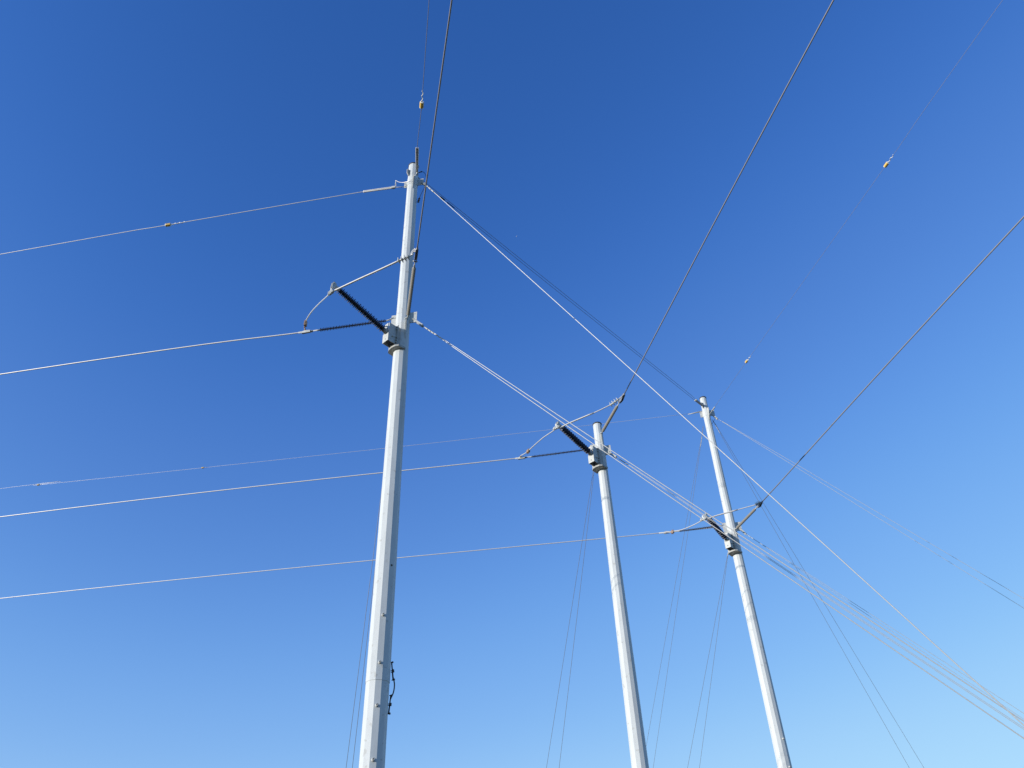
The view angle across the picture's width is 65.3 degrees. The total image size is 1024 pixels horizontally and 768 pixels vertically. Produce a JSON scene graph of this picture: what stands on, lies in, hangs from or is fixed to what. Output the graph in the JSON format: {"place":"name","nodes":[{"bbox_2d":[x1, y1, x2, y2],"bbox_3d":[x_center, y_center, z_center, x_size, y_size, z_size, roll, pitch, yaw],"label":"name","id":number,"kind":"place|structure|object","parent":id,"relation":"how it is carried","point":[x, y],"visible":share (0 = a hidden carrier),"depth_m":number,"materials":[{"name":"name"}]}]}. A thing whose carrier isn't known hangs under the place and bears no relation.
{"place":"outdoors","nodes":[
{"label":"outdoors","id":0,"kind":"place"},
{"bbox_2d":[0,0,1023,767],"label":"sky","id":1,"kind":"structure","parent":0,"point":[610,138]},
{"bbox_2d":[546,475,592,767],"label":"guy wire","id":2,"kind":"object","parent":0,"point":[570,616],"visible":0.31,"depth_m":28.57,"materials":[{"name":"grey metal"}]},
{"bbox_3d":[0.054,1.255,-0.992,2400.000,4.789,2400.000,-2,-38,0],"label":"ground","id":3,"kind":"structure","parent":0,"visible":0},
{"bbox_2d":[359,162,423,767],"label":"steel transmission pole","id":4,"kind":"object","parent":3,"relation":"on","point":[395,340],"visible":0.97,"depth_m":17.80,"materials":[{"name":"grey metal"}]},
{"bbox_2d":[0,185,406,254],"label":"shield wire","id":5,"kind":"object","parent":4,"relation":"attached to","point":[379,189],"visible":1,"depth_m":26.14,"materials":[{"name":"metal"}]},
{"bbox_2d":[310,317,393,332],"bbox_3d":[-4.436,-1.618,22.112,2.412,0.122,0.108,-7,-39,6],"label":"strain insulator","id":6,"kind":"object","parent":4,"relation":"attached to","point":[349,325],"visible":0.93,"depth_m":22.10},
{"bbox_2d":[0,329,319,374],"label":"conductor cable","id":7,"kind":"object","parent":6,"relation":"attached to","point":[151,352],"visible":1,"depth_m":22.81,"materials":[{"name":"metal"}]},
{"bbox_2d":[298,327,311,333],"bbox_3d":[-5.767,-1.522,22.324,0.390,0.278,0.103,-12,-39,12],"label":"dead end clamp","id":8,"kind":"object","parent":6,"relation":"attached to","point":[305,331],"visible":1,"depth_m":22.25,"materials":[{"name":"silver metal"}]},
{"bbox_2d":[328,281,388,333],"bbox_3d":[-3.917,-1.947,20.765,0.300,0.702,2.008,-33,-47,32],"label":"post insulator","id":9,"kind":"object","parent":4,"relation":"attached to","point":[374,322],"visible":0.99,"depth_m":20.70,"materials":[{"name":"rubber"}]},
{"bbox_2d":[304,249,415,326],"bbox_3d":[-4.369,-2.503,20.800,4.605,1.067,0.861,-30,-46,31],"label":"jumper cable","id":10,"kind":"object","parent":9,"relation":"attached to","point":[373,272],"visible":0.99,"depth_m":20.02,"materials":[{"name":"metal"}]},
{"bbox_2d":[352,572,374,767],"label":"guy wire","id":11,"kind":"object","parent":4,"relation":"attached to","point":[363,670],"visible":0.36,"depth_m":22.20,"materials":[{"name":"grey metal"}]},
{"bbox_2d":[346,490,381,765],"bbox_3d":[-4.542,9.726,22.547,0.013,16.209,15.283,7,-39,-12],"label":"guy wire","id":12,"kind":"object","parent":4,"relation":"attached to","point":[363,630],"visible":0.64,"depth_m":22.34,"materials":[{"name":"grey metal"}]},
{"bbox_2d":[388,661,394,714],"bbox_3d":[-2.382,6.012,15.819,0.126,1.041,0.057,-2,-38,0],"label":"bonding cable","id":13,"kind":"object","parent":4,"relation":"attached to","point":[391,695],"visible":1,"depth_m":15.80,"materials":[{"name":"brown metal"}]},
{"bbox_2d":[404,262,415,319],"bbox_3d":[-2.639,-2.415,20.878,0.132,0.379,1.914,6,-39,-11],"label":"strain insulator","id":14,"kind":"object","parent":4,"relation":"attached to","point":[409,303],"visible":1,"depth_m":20.85,"materials":[{"name":"grey plastic"}]},
{"bbox_2d":[413,247,418,262],"bbox_3d":[-2.400,-3.215,20.001,0.120,0.116,0.511,6,-39,-10],"label":"dead end clamp","id":15,"kind":"object","parent":14,"relation":"attached to","point":[416,255],"visible":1,"depth_m":19.99,"materials":[{"name":"silver metal"}]},
{"bbox_2d":[417,0,452,247],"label":"conductor cable","id":16,"kind":"object","parent":15,"relation":"attached to","point":[435,118],"visible":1,"depth_m":16.87,"materials":[{"name":"grey metal"}]},
{"bbox_2d":[415,4,428,174],"bbox_3d":[4.145,-35.410,-12.059,0.162,2.054,95.660,4,-39,-8],"label":"shield wire","id":17,"kind":"object","parent":4,"relation":"attached to","point":[417,155],"visible":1,"depth_m":24.68,"materials":[{"name":"metal"}]},
{"bbox_2d":[419,91,423,108],"bbox_3d":[-2.636,-8.339,23.409,0.124,0.124,0.549,4,-39,-8],"label":"line marker","id":18,"kind":"object","parent":17,"relation":"attached to","point":[421,105],"visible":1,"depth_m":23.48,"materials":[{"name":"yellow plastic"}]},
{"bbox_2d":[419,178,694,398],"bbox_3d":[2.485,-3.030,30.625,0.044,0.567,16.330,-31,-47,32],"label":"span wire","id":19,"kind":"object","parent":4,"relation":"attached to","point":[553,285],"visible":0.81,"depth_m":29.73,"materials":[{"name":"grey metal"}]},
{"bbox_2d":[435,192,693,399],"bbox_3d":[2.485,-2.989,30.583,0.056,0.499,16.334,-31,-47,31],"label":"span wire","id":20,"kind":"object","parent":4,"relation":"attached to","point":[547,283],"visible":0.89,"depth_m":29.39,"materials":[{"name":"grey metal"}]},
{"bbox_2d":[413,318,1023,738],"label":"guy wire","id":21,"kind":"object","parent":4,"relation":"attached to","point":[725,534],"visible":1,"depth_m":16.37,"materials":[{"name":"grey metal"}]},
{"bbox_2d":[421,181,1023,725],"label":"guy wire","id":22,"kind":"object","parent":4,"relation":"attached to","point":[747,475],"visible":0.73,"depth_m":17.07,"materials":[{"name":"grey metal"}]},
{"bbox_2d":[559,475,593,765],"bbox_3d":[1.648,13.486,27.911,0.014,16.538,14.246,6,-39,-11],"label":"guy wire","id":23,"kind":"object","parent":3,"relation":"attached to","point":[576,619],"visible":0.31,"depth_m":27.81,"materials":[{"name":"grey metal"}]},
{"bbox_2d":[588,422,648,767],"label":"steel transmission pole","id":24,"kind":"object","parent":3,"relation":"on","point":[634,720],"visible":0.86,"depth_m":23.44,"materials":[{"name":"grey metal"}]},
{"bbox_2d":[526,448,592,457],"bbox_3d":[1.616,2.379,27.456,2.397,0.129,0.108,-7,-39,6],"label":"strain insulator","id":25,"kind":"object","parent":24,"relation":"attached to","point":[555,453],"visible":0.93,"depth_m":27.44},
{"bbox_2d":[0,454,553,516],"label":"conductor cable","id":26,"kind":"object","parent":25,"relation":"attached to","point":[264,485],"visible":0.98,"depth_m":28.71,"materials":[{"name":"metal"}]},
{"bbox_2d":[553,421,592,455],"bbox_3d":[2.073,1.803,26.291,1.920,0.609,0.304,31,-49,-35],"label":"post insulator","id":27,"kind":"object","parent":24,"relation":"attached to","point":[575,440],"visible":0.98,"depth_m":26.23,"materials":[{"name":"rubber"}]},
{"bbox_2d":[520,396,622,455],"bbox_3d":[1.656,1.402,26.192,4.381,0.630,0.799,-30,-46,31],"label":"jumper cable","id":28,"kind":"object","parent":27,"relation":"attached to","point":[528,450],"visible":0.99,"depth_m":25.63,"materials":[{"name":"metal"}]},
{"bbox_2d":[600,403,618,433],"bbox_3d":[3.263,1.155,26.610,0.108,0.173,1.948,6,-39,-11],"label":"strain insulator","id":29,"kind":"object","parent":24,"relation":"attached to","point":[609,419],"visible":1,"depth_m":26.58,"materials":[{"name":"grey plastic"}]},
{"bbox_2d":[618,394,624,403],"bbox_3d":[3.531,0.474,25.616,0.120,0.116,0.518,6,-39,-11],"label":"dead end clamp","id":30,"kind":"object","parent":29,"relation":"attached to","point":[621,399],"visible":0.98,"depth_m":25.59,"materials":[{"name":"silver metal"}]},
{"bbox_2d":[624,0,833,393],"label":"conductor cable","id":31,"kind":"object","parent":30,"relation":"attached to","point":[736,180],"visible":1,"depth_m":18.95,"materials":[{"name":"grey metal"}]},
{"bbox_2d":[608,451,1023,729],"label":"guy wire","id":32,"kind":"object","parent":24,"relation":"attached to","point":[613,455],"visible":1,"depth_m":22.98,"materials":[{"name":"grey metal"}]},
{"bbox_2d":[646,429,702,744],"bbox_3d":[6.269,17.884,38.048,0.014,21.891,24.276,6,-39,-11],"label":"guy wire","id":33,"kind":"object","parent":3,"relation":"attached to","point":[675,582],"visible":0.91,"depth_m":36.66,"materials":[{"name":"grey metal"}]},
{"bbox_2d":[653,432,702,766],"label":"guy wire","id":34,"kind":"object","parent":3,"relation":"attached to","point":[678,596],"visible":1,"depth_m":36.18,"materials":[{"name":"grey metal"}]},
{"bbox_2d":[687,554,727,767],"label":"guy wire","id":35,"kind":"object","parent":3,"relation":"attached to","point":[707,661],"visible":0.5,"depth_m":32.68,"materials":[{"name":"grey metal"}]},
{"bbox_2d":[699,556,727,767],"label":"guy wire","id":36,"kind":"object","parent":3,"relation":"attached to","point":[714,655],"visible":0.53,"depth_m":32.16,"materials":[{"name":"grey metal"}]},
{"bbox_2d":[433,332,1023,721],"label":"guy wire","id":37,"kind":"object","parent":3,"relation":"attached to","point":[747,539],"visible":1,"depth_m":16.26,"materials":[{"name":"grey metal"}]},
{"bbox_2d":[699,396,791,767],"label":"steel transmission pole","id":38,"kind":"object","parent":3,"relation":"on","point":[780,747],"visible":0.93,"depth_m":29.58,"materials":[{"name":"grey metal"}]},
{"bbox_2d":[0,411,701,488],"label":"shield wire","id":39,"kind":"object","parent":38,"relation":"attached to","point":[354,451],"visible":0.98,"depth_m":37.42,"materials":[{"name":"metal"}]},
{"bbox_2d":[677,524,722,531],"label":"strain insulator","id":40,"kind":"object","parent":38,"relation":"attached to","point":[697,528],"visible":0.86,"depth_m":32.10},
{"bbox_2d":[0,527,712,598],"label":"conductor cable","id":41,"kind":"object","parent":40,"relation":"attached to","point":[342,563],"visible":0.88,"depth_m":33.90,"materials":[{"name":"metal"}]},
{"bbox_2d":[700,513,728,541],"bbox_3d":[7.856,5.512,30.803,1.750,0.796,0.303,31,-49,-35],"label":"post insulator","id":42,"kind":"object","parent":38,"relation":"attached to","point":[723,536],"visible":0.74,"depth_m":30.81,"materials":[{"name":"rubber"}]},
{"bbox_2d":[666,501,760,533],"bbox_3d":[7.509,5.122,30.755,4.198,0.597,0.789,-30,-46,30],"label":"jumper cable","id":43,"kind":"object","parent":42,"relation":"attached to","point":[756,504],"visible":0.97,"depth_m":30.20,"materials":[{"name":"metal"}]},
{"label":"dead end clamp","id":44,"kind":"object","parent":43,"relation":"attached to","visible":0},
{"bbox_2d":[762,216,1023,501],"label":"conductor cable","id":45,"kind":"object","parent":44,"relation":"attached to","point":[993,249],"visible":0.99,"depth_m":22.85,"materials":[{"name":"grey metal"}]},
{"bbox_2d":[735,508,756,529],"bbox_3d":[9.032,5.216,30.879,0.108,0.152,1.923,6,-39,-11],"label":"strain insulator","id":46,"kind":"object","parent":38,"relation":"attached to","point":[745,518],"visible":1,"depth_m":30.82,"materials":[{"name":"grey ceramic"}]},
{"bbox_2d":[709,0,1002,414],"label":"shield wire","id":47,"kind":"object","parent":38,"relation":"attached to","point":[862,198],"visible":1,"depth_m":25.60,"materials":[{"name":"grey metal"}]},
{"bbox_2d":[713,415,1023,598],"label":"guy wire","id":48,"kind":"object","parent":38,"relation":"attached to","point":[715,417],"visible":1,"depth_m":31.62,"materials":[{"name":"grey metal"}]},
{"bbox_2d":[739,527,1022,712],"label":"guy wire","id":49,"kind":"object","parent":38,"relation":"attached to","point":[744,532],"visible":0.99,"depth_m":28.99,"materials":[{"name":"grey metal"}]},
{"bbox_2d":[712,420,908,766],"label":"guy wire","id":50,"kind":"object","parent":3,"relation":"attached to","point":[812,596],"visible":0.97,"depth_m":34.83,"materials":[{"name":"grey metal"}]},
{"bbox_2d":[714,422,922,765],"bbox_3d":[17.101,15.144,35.365,0.013,22.126,22.714,-32,-47,32],"label":"guy wire","id":51,"kind":"object","parent":3,"relation":"attached to","point":[819,595],"visible":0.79,"depth_m":35.51,"materials":[{"name":"grey metal"}]},
{"bbox_2d":[618,458,1023,727],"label":"guy wire","id":52,"kind":"object","parent":3,"relation":"attached to","point":[823,594],"visible":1,"depth_m":22.99,"materials":[{"name":"grey metal"}]},
{"bbox_2d":[720,420,1022,607],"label":"guy wire","id":53,"kind":"object","parent":3,"relation":"attached to","point":[877,517],"visible":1,"depth_m":31.12,"materials":[{"name":"grey metal"}]},
{"bbox_2d":[755,540,1022,718],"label":"guy wire","id":54,"kind":"object","parent":3,"relation":"attached to","point":[877,621],"visible":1,"depth_m":29.07,"materials":[{"name":"grey metal"}]}
]}

